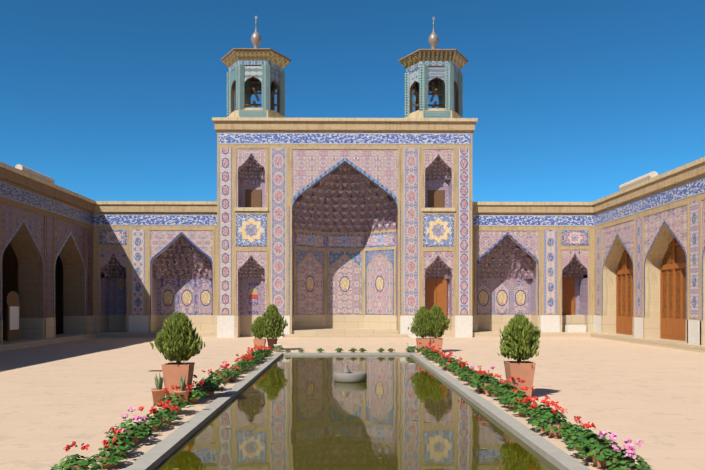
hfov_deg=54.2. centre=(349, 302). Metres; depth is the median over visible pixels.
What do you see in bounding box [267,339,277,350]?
pot
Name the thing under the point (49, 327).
pier dado
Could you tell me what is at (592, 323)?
wing corner dado
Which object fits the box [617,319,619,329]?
side door kickplate
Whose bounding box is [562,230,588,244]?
wing narrow cart
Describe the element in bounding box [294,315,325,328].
iwan facet dado
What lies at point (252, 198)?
portal shutter
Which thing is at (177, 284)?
wall
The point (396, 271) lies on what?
iwan facet wall
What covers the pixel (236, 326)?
portal dado
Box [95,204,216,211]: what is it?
wing cornice
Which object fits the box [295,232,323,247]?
iwan facet band
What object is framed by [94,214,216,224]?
wing band
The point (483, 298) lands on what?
wide wing panel
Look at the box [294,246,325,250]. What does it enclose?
iwan rail
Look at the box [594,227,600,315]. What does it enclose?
corner pier
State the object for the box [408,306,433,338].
shrub
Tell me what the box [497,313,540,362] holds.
shrub
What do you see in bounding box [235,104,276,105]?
kiosk beam
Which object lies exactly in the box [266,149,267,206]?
portal frame
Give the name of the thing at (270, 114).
kiosk base
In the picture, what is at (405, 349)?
plants
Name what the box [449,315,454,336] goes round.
portal dado
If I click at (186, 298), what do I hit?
wide wing panel
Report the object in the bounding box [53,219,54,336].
side arch frame
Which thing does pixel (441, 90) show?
kiosk pilaster
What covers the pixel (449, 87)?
kiosk pilaster
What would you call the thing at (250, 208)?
portal sill
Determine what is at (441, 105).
kiosk beam
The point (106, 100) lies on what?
sky
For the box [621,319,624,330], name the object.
side door kickplate
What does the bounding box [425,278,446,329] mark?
portal side door
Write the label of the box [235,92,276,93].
kiosk beam
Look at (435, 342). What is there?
pot
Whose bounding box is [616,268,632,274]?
side door rail
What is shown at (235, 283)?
low portal frame
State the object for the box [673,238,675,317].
side door stile
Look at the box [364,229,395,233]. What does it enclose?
iwan rail
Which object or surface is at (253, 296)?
red portal sign
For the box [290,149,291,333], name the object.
iwan frame
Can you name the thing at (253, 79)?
kiosk ceiling
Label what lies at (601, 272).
side arch frame
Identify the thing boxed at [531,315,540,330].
wing dado
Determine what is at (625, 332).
side door rail
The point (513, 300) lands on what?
wide wing panel
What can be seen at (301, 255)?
iwan spandrel
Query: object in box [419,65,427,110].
kiosk pilaster
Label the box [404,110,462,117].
kiosk base
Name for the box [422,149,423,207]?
portal frame
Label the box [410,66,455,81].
kiosk ceiling
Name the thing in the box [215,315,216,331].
wing edge dado
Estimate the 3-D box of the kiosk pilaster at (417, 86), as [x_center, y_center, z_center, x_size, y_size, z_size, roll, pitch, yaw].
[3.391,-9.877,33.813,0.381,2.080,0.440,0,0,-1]
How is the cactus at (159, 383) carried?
in the cactus pot at (157, 395)
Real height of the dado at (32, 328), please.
0.800 m
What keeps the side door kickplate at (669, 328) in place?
attached to the side door rail at (672, 336)
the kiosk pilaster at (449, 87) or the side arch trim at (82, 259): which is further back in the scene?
the kiosk pilaster at (449, 87)
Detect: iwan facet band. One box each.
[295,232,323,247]
[328,234,361,247]
[365,232,393,247]
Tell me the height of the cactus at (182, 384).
0.295 m
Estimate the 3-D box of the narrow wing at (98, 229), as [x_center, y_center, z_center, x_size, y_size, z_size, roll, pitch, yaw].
[-10.954,-3.007,32.452,1.460,0.880,1.150,0,0,-1]
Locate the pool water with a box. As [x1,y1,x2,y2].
[154,355,559,469]
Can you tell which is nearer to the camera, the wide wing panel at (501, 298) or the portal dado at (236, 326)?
the portal dado at (236, 326)
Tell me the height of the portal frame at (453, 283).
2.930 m
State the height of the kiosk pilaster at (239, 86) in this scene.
2.080 m
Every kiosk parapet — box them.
[244,108,261,109]
[428,108,444,109]
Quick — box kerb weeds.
[285,348,408,352]
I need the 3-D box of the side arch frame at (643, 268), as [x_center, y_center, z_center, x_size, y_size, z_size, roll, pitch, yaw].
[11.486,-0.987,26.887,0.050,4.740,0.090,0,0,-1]
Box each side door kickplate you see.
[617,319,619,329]
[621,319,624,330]
[626,319,629,330]
[661,321,665,334]
[667,322,671,334]
[674,322,678,335]
[681,323,685,336]
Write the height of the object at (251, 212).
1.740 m
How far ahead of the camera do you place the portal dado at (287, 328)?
31.34 m
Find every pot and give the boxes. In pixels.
[151,388,166,402]
[162,362,194,397]
[174,389,188,404]
[253,339,265,349]
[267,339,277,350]
[274,344,281,351]
[407,345,415,351]
[416,338,429,352]
[430,338,442,351]
[504,361,535,397]
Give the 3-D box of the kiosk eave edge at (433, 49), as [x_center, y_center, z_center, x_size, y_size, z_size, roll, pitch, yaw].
[3.993,-11.537,32.797,3.340,0.040,2.893,0,0,-1]
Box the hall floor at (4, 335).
[3,332,62,339]
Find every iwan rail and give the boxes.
[294,229,325,233]
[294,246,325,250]
[326,232,363,233]
[326,248,363,250]
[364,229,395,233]
[364,246,395,250]
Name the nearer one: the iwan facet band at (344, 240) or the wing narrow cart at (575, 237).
the wing narrow cart at (575, 237)
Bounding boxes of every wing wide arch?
[150,230,212,314]
[477,231,538,314]
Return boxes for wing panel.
[160,282,175,313]
[161,283,174,312]
[179,282,194,313]
[180,283,193,312]
[198,282,211,313]
[199,283,211,312]
[478,282,490,313]
[478,283,489,312]
[494,282,509,313]
[495,284,508,312]
[512,281,528,313]
[514,283,527,312]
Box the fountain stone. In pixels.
[334,370,366,382]
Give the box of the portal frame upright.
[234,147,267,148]
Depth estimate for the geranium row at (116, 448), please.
8.47 m
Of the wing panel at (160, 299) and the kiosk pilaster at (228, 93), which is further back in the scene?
the wing panel at (160, 299)
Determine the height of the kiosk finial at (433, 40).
1.702 m
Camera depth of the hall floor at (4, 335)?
31.03 m
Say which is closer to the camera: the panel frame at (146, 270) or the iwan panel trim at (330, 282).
the panel frame at (146, 270)
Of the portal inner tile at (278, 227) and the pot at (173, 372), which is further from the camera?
the portal inner tile at (278, 227)
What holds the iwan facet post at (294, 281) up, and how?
attached to the iwan facet wall at (324, 247)
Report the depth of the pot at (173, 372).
10.83 m
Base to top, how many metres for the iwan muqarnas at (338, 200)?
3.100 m
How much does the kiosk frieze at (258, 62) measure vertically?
0.220 m
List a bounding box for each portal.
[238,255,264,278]
[240,279,264,314]
[425,255,451,278]
[447,279,448,314]
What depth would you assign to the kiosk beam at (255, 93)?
32.54 m
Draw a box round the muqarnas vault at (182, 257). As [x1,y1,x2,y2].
[152,235,211,278]
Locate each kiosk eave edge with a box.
[221,48,290,59]
[398,49,467,60]
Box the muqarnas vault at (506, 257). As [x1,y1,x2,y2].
[478,236,535,278]
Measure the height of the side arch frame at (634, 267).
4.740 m
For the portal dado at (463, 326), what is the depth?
31.43 m
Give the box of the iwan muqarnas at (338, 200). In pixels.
[292,163,396,231]
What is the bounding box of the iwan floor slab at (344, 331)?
[292,328,397,333]
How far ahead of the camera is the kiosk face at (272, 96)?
33.54 m
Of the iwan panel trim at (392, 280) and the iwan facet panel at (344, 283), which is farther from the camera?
the iwan facet panel at (344, 283)
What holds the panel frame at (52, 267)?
on the pier dado at (49, 327)
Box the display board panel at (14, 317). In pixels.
[10,306,18,329]
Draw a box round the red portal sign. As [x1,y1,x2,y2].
[249,295,257,298]
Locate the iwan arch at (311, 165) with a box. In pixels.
[292,149,397,329]
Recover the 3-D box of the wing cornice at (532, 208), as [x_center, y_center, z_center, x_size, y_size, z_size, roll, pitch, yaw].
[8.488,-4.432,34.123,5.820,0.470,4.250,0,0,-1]
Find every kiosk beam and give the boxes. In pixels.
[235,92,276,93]
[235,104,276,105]
[252,88,259,100]
[413,93,444,94]
[413,104,444,106]
[430,88,436,101]
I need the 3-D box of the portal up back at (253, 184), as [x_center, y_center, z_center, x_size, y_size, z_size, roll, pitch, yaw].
[-4.485,-5.602,32.097,1.220,2.530,0.001,0,0,-1]
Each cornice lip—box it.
[0,162,95,203]
[96,201,216,204]
[212,117,477,123]
[472,202,591,204]
[592,157,704,204]
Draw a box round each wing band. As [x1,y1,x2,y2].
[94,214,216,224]
[472,215,593,225]
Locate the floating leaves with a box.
[174,361,488,468]
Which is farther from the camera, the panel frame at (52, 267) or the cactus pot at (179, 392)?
the panel frame at (52, 267)
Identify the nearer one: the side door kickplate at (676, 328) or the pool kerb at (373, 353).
the pool kerb at (373, 353)
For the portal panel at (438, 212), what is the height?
1.740 m
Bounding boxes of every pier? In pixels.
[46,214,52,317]
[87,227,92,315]
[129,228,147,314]
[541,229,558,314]
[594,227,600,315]
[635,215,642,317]
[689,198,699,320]
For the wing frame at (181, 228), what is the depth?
31.89 m
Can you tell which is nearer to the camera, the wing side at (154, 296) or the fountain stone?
the fountain stone
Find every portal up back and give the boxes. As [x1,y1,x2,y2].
[240,179,264,206]
[425,179,448,207]
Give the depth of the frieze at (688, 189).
25.93 m
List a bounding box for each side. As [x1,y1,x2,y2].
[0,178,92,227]
[152,266,157,314]
[531,258,535,314]
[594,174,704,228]
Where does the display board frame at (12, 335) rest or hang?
on the side step at (22, 343)
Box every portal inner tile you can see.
[271,148,285,313]
[404,148,418,313]
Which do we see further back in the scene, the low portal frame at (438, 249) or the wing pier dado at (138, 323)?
the wing pier dado at (138, 323)
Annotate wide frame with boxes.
[213,230,214,314]
[475,229,540,230]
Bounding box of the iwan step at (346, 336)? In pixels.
[282,334,407,337]
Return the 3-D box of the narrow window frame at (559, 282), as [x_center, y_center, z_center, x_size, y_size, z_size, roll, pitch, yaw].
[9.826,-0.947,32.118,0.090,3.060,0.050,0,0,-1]
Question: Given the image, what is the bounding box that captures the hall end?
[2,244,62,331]
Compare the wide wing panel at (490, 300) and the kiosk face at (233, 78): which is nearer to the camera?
the kiosk face at (233, 78)
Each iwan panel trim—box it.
[297,253,322,313]
[329,254,359,312]
[367,252,392,313]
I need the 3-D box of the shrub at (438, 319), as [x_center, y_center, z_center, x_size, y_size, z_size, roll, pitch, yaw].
[2.807,0.614,22.084,0.847,1.117,0.920,0,0,-19]
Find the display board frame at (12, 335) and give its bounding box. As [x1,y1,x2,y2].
[6,304,19,340]
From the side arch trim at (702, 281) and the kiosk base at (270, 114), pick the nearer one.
the side arch trim at (702, 281)
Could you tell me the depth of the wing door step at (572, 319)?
32.57 m
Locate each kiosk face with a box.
[231,68,235,112]
[244,65,261,107]
[250,81,261,107]
[271,68,279,112]
[271,84,276,109]
[410,68,418,112]
[413,84,418,110]
[428,66,444,84]
[428,82,438,98]
[454,70,457,112]
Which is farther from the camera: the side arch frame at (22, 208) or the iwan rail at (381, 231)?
the iwan rail at (381, 231)
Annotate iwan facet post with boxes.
[294,249,295,314]
[324,251,325,314]
[326,251,327,314]
[362,251,363,314]
[364,251,365,314]
[394,249,395,314]
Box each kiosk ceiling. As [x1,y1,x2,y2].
[233,65,279,80]
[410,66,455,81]
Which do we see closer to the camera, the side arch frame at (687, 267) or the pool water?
the pool water
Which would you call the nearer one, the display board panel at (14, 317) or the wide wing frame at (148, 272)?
the display board panel at (14, 317)
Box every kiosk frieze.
[228,60,283,71]
[406,61,460,72]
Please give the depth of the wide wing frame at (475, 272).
32.05 m
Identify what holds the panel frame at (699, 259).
on the pier dado at (693, 331)
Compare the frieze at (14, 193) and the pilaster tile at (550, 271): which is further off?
the pilaster tile at (550, 271)
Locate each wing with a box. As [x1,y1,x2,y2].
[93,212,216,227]
[97,228,128,246]
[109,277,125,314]
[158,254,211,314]
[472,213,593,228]
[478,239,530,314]
[559,229,590,247]
[565,325,585,331]
[575,278,578,314]
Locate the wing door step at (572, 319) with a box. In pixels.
[562,315,583,331]
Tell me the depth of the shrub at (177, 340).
10.85 m
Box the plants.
[272,343,417,350]
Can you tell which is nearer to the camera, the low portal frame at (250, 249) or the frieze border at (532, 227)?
the low portal frame at (250, 249)
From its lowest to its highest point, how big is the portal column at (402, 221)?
7.690 m
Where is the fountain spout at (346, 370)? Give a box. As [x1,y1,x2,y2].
[343,364,349,372]
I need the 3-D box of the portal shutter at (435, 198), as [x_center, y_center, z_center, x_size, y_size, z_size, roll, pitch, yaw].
[4.045,-4.832,32.173,0.740,0.870,0.050,0,0,-1]
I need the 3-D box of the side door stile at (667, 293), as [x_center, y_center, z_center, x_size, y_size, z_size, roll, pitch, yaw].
[12.114,0.058,26.227,0.048,2.650,0.070,0,0,-1]
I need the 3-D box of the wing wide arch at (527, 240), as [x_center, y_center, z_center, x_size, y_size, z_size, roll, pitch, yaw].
[7.360,-1.432,32.195,3.080,4.030,0.220,0,0,-1]
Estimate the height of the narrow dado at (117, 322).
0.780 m
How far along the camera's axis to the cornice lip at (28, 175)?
26.25 m
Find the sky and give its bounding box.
[0,0,704,201]
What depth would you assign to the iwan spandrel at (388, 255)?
33.15 m
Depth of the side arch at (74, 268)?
30.75 m
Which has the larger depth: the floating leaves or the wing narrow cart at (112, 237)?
the wing narrow cart at (112, 237)
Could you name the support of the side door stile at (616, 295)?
attached to the side mass
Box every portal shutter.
[245,190,260,206]
[428,190,443,207]
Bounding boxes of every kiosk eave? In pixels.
[221,49,290,60]
[399,50,467,61]
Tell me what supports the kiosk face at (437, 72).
on the kiosk base at (419, 114)
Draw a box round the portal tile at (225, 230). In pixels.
[220,148,230,313]
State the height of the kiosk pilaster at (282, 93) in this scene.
2.080 m
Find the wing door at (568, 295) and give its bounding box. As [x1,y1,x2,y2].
[562,277,574,314]
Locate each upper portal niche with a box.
[237,149,265,206]
[424,149,452,207]
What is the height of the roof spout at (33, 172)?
0.258 m
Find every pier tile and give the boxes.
[46,216,51,315]
[636,217,641,315]
[690,200,698,318]
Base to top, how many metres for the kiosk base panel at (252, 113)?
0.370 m
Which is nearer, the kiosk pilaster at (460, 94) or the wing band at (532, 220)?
the wing band at (532, 220)
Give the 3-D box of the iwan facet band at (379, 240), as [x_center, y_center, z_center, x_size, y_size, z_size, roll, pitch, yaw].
[1.447,-3.027,33.256,1.770,0.680,0.001,0,0,41]
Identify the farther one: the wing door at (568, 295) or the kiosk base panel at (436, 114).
the wing door at (568, 295)
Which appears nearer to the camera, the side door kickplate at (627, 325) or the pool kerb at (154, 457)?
the pool kerb at (154, 457)
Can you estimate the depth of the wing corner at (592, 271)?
32.13 m
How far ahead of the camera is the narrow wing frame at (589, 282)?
32.11 m
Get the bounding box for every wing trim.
[150,232,212,314]
[477,232,538,314]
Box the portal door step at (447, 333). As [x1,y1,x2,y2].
[427,330,451,336]
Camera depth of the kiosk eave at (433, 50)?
31.58 m
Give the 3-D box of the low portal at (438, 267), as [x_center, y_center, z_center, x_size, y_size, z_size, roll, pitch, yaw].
[4.049,-1.677,31.843,1.220,1.120,0.750,0,0,-1]
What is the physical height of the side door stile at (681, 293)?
2.650 m
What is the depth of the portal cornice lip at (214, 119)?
31.20 m
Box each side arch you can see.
[1,203,43,317]
[55,219,85,315]
[602,220,633,315]
[644,205,686,317]
[702,200,704,320]
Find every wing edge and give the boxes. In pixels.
[215,228,216,314]
[472,229,474,314]
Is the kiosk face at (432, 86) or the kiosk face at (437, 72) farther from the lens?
the kiosk face at (432, 86)
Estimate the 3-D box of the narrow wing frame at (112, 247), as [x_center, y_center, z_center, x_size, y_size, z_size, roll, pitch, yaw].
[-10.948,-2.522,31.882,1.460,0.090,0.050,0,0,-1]
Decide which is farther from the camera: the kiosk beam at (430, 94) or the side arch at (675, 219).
the kiosk beam at (430, 94)
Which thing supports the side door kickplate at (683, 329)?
attached to the side door rail at (672, 336)
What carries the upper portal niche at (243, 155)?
on the portal
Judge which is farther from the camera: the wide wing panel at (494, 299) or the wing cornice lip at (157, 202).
the wide wing panel at (494, 299)
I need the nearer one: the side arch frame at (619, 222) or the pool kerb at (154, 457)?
the pool kerb at (154, 457)
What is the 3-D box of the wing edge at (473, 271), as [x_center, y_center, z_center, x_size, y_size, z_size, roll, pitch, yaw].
[5.705,-1.432,32.642,0.220,4.030,1.150,0,0,-1]
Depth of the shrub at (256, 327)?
22.61 m
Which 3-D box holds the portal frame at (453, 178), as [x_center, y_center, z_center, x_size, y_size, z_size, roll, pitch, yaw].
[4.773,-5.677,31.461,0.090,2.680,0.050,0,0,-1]
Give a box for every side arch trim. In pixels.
[1,220,43,319]
[55,232,85,315]
[602,233,633,316]
[644,220,686,319]
[702,246,704,320]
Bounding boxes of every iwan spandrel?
[296,249,323,314]
[328,251,361,313]
[366,249,393,314]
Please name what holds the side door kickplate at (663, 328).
attached to the side door rail at (672, 336)
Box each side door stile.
[616,275,617,315]
[621,274,622,315]
[625,249,627,315]
[631,273,632,315]
[660,270,662,317]
[667,270,668,317]
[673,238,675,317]
[680,268,682,318]
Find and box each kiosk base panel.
[239,110,265,116]
[423,111,450,117]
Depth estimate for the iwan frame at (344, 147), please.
31.37 m
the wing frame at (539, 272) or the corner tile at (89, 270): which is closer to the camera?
the corner tile at (89, 270)
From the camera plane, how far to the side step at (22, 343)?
25.95 m
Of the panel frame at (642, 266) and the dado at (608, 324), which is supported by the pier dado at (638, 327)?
the panel frame at (642, 266)
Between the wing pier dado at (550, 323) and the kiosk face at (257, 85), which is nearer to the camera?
the wing pier dado at (550, 323)
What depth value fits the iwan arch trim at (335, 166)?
31.39 m
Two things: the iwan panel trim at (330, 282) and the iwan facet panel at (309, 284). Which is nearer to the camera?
the iwan facet panel at (309, 284)
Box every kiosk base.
[227,110,284,117]
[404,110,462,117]
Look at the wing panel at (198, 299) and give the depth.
33.06 m
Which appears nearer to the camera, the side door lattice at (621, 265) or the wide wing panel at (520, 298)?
the side door lattice at (621, 265)
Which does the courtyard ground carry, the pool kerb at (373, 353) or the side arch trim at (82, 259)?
the pool kerb at (373, 353)
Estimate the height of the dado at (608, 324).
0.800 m
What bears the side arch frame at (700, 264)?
on the side step at (672, 344)
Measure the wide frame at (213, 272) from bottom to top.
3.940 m
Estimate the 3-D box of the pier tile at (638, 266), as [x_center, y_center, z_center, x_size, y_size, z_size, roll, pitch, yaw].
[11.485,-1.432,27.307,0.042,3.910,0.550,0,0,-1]
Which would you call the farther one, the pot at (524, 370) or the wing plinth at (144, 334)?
the wing plinth at (144, 334)
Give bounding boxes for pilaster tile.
[131,230,144,313]
[544,230,556,313]
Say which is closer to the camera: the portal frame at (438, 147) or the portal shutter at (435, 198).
the portal frame at (438, 147)
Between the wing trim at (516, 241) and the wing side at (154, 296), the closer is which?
the wing trim at (516, 241)
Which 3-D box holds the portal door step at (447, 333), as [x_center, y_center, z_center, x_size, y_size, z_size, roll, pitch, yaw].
[4.049,1.433,31.848,1.220,0.300,0.700,0,0,-1]
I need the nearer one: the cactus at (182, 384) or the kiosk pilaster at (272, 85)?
the cactus at (182, 384)
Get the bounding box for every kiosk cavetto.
[222,50,289,67]
[400,51,466,68]
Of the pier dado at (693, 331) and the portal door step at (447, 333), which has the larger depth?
the portal door step at (447, 333)
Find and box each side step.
[0,333,97,350]
[590,333,704,352]
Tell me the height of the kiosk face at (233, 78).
1.960 m
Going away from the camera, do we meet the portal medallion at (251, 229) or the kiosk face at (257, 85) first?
the portal medallion at (251, 229)
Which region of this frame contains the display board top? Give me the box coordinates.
[7,291,18,303]
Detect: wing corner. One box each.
[93,228,96,314]
[591,229,593,314]
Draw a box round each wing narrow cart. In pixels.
[99,230,126,244]
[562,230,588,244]
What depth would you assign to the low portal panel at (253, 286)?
32.09 m
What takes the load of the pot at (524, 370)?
on the courtyard ground
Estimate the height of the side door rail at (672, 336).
0.800 m
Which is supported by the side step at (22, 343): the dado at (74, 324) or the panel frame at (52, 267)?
the dado at (74, 324)
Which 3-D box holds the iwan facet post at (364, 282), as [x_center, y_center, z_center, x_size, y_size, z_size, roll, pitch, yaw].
[0.743,-0.977,33.872,0.100,3.120,0.055,0,0,41]
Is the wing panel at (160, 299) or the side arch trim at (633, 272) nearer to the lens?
the side arch trim at (633, 272)
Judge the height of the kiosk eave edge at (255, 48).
0.040 m
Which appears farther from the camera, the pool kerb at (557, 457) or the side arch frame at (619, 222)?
the side arch frame at (619, 222)
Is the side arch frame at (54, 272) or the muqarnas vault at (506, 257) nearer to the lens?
the side arch frame at (54, 272)
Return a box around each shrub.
[149,312,205,364]
[250,316,268,338]
[258,304,287,338]
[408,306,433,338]
[424,305,450,337]
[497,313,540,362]
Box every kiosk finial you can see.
[251,22,260,47]
[428,20,438,48]
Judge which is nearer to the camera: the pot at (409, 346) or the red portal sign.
the pot at (409, 346)
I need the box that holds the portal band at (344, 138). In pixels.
[219,133,470,143]
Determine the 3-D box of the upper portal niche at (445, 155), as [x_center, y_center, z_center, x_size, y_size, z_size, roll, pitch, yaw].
[4.049,-5.722,31.823,1.530,2.770,0.750,0,0,-1]
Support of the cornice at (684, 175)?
on the side mass
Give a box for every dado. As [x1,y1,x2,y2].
[0,320,2,343]
[20,318,45,338]
[46,317,53,337]
[63,316,86,333]
[87,315,93,332]
[97,315,108,331]
[109,315,125,330]
[126,315,128,331]
[129,315,147,331]
[148,315,157,331]
[158,315,211,330]
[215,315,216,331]
[217,316,233,337]
[234,315,239,337]
[240,315,261,336]
[270,316,289,337]
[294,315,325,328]
[326,315,363,327]
[364,315,395,328]
[400,316,421,337]
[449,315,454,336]
[455,316,472,336]
[472,315,474,331]
[475,315,477,331]
[478,315,530,330]
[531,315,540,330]
[541,315,559,331]
[560,315,561,331]
[584,315,590,331]
[591,315,593,331]
[594,315,600,332]
[601,316,615,332]
[634,317,642,337]
[643,318,659,337]
[688,320,699,344]
[700,321,704,344]
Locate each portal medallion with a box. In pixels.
[236,214,266,245]
[423,214,453,246]
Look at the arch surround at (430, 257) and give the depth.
31.45 m
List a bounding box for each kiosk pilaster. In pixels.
[227,71,235,115]
[236,64,243,109]
[245,80,250,107]
[262,64,270,110]
[271,81,274,110]
[280,72,284,116]
[405,72,409,116]
[415,82,418,110]
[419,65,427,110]
[439,81,444,107]
[445,65,453,110]
[454,72,462,116]
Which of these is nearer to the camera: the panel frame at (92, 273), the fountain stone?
the fountain stone
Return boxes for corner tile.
[87,228,91,313]
[596,228,600,313]
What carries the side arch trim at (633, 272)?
attached to the side arch at (625, 231)
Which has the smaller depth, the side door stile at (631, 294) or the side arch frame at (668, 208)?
the side arch frame at (668, 208)
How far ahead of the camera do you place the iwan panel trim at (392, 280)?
33.18 m
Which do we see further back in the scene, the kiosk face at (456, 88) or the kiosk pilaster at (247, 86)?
the kiosk pilaster at (247, 86)
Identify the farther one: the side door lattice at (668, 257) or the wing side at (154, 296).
the wing side at (154, 296)
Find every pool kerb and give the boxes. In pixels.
[124,352,282,469]
[283,352,409,354]
[410,352,590,469]
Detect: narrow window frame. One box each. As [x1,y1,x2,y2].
[127,249,128,314]
[559,250,560,314]
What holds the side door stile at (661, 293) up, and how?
attached to the side mass
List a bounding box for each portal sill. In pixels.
[234,207,267,210]
[422,208,454,210]
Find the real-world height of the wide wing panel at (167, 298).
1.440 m
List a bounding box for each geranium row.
[50,344,273,469]
[417,342,652,469]
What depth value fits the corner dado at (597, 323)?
31.69 m
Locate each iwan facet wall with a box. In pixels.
[292,221,293,329]
[294,232,325,314]
[326,234,363,314]
[364,232,395,314]
[396,223,396,314]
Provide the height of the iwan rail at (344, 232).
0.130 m
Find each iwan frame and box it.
[290,147,399,148]
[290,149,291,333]
[398,149,399,333]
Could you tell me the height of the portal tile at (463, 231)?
7.570 m
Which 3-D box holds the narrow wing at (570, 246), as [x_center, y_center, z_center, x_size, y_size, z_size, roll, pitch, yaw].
[10.504,-3.007,32.696,1.460,0.880,1.150,0,0,-1]
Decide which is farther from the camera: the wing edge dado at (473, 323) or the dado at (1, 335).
the wing edge dado at (473, 323)
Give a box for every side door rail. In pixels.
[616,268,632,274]
[616,316,632,334]
[660,262,685,269]
[660,318,685,340]
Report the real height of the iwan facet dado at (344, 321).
0.700 m
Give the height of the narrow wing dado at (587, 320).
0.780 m
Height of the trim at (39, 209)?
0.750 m
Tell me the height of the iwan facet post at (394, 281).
3.120 m
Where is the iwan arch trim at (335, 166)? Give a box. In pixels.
[289,158,400,315]
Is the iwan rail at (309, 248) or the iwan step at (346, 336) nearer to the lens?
the iwan step at (346, 336)
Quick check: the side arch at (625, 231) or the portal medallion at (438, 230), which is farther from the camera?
the portal medallion at (438, 230)
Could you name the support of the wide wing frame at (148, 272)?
attached to the wing
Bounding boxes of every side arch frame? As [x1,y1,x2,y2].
[0,200,45,215]
[0,203,0,341]
[44,216,45,336]
[53,216,86,227]
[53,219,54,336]
[86,228,86,333]
[601,217,634,228]
[601,229,601,315]
[634,219,634,316]
[643,201,688,216]
[643,217,643,328]
[687,204,688,342]
[700,200,701,344]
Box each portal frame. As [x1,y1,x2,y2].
[234,149,236,206]
[234,249,267,250]
[234,251,236,315]
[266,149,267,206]
[266,251,267,308]
[422,147,454,148]
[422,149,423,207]
[422,249,454,250]
[422,251,423,305]
[453,149,454,207]
[453,251,454,315]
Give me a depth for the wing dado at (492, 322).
33.23 m
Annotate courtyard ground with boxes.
[0,337,704,469]
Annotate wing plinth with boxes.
[92,331,216,337]
[473,331,597,336]
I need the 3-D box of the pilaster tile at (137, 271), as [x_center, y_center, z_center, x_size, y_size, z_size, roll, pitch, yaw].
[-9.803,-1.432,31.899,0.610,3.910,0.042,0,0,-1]
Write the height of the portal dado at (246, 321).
1.000 m
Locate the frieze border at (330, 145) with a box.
[217,130,471,146]
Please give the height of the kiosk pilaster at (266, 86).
2.080 m
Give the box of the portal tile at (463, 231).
[458,149,469,313]
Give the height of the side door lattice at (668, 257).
4.300 m
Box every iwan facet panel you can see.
[298,254,321,313]
[331,255,358,312]
[368,254,391,313]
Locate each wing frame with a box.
[97,247,128,248]
[148,228,214,229]
[148,230,149,314]
[475,231,476,314]
[539,231,540,314]
[559,248,590,249]
[589,250,590,314]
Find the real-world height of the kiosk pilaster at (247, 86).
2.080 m
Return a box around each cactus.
[155,373,163,389]
[179,375,185,390]
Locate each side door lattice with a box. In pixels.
[618,251,632,315]
[662,237,685,318]
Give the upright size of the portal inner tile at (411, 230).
7.570 m
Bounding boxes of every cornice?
[0,167,94,211]
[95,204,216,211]
[215,121,474,132]
[472,205,592,212]
[593,162,704,212]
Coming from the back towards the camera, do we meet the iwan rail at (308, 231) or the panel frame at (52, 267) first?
the iwan rail at (308, 231)
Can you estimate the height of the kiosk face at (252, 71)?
1.960 m
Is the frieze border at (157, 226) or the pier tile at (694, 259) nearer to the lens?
the pier tile at (694, 259)
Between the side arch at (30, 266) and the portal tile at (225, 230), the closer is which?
the side arch at (30, 266)
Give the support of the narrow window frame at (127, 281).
attached to the wing
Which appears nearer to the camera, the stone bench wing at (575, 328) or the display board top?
the display board top
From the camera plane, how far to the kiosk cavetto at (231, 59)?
31.55 m
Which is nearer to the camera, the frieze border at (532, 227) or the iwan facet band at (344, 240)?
the frieze border at (532, 227)
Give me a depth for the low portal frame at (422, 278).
31.42 m
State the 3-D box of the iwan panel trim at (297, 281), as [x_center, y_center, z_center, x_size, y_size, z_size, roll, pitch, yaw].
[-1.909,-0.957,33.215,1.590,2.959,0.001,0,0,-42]
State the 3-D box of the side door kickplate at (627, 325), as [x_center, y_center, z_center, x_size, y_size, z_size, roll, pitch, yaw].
[12.061,0.973,29.730,0.075,0.500,0.362,0,0,-1]
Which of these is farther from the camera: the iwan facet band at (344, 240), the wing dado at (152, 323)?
the iwan facet band at (344, 240)
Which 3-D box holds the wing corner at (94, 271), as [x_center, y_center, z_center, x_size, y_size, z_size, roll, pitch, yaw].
[-11.774,-1.432,32.443,0.180,4.030,1.150,0,0,-1]
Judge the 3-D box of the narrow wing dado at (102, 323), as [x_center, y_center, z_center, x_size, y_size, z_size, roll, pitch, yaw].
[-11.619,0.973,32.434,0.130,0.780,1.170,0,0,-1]
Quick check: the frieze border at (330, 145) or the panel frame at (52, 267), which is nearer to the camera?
the panel frame at (52, 267)
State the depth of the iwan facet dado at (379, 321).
33.23 m
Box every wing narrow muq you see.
[100,253,125,277]
[562,254,587,278]
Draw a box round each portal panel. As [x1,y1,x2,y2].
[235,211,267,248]
[244,277,262,313]
[422,211,454,248]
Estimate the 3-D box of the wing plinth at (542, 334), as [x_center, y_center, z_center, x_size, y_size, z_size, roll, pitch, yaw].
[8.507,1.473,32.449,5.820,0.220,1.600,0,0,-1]
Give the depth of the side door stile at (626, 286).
29.94 m
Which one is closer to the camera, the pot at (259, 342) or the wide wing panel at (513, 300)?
the pot at (259, 342)

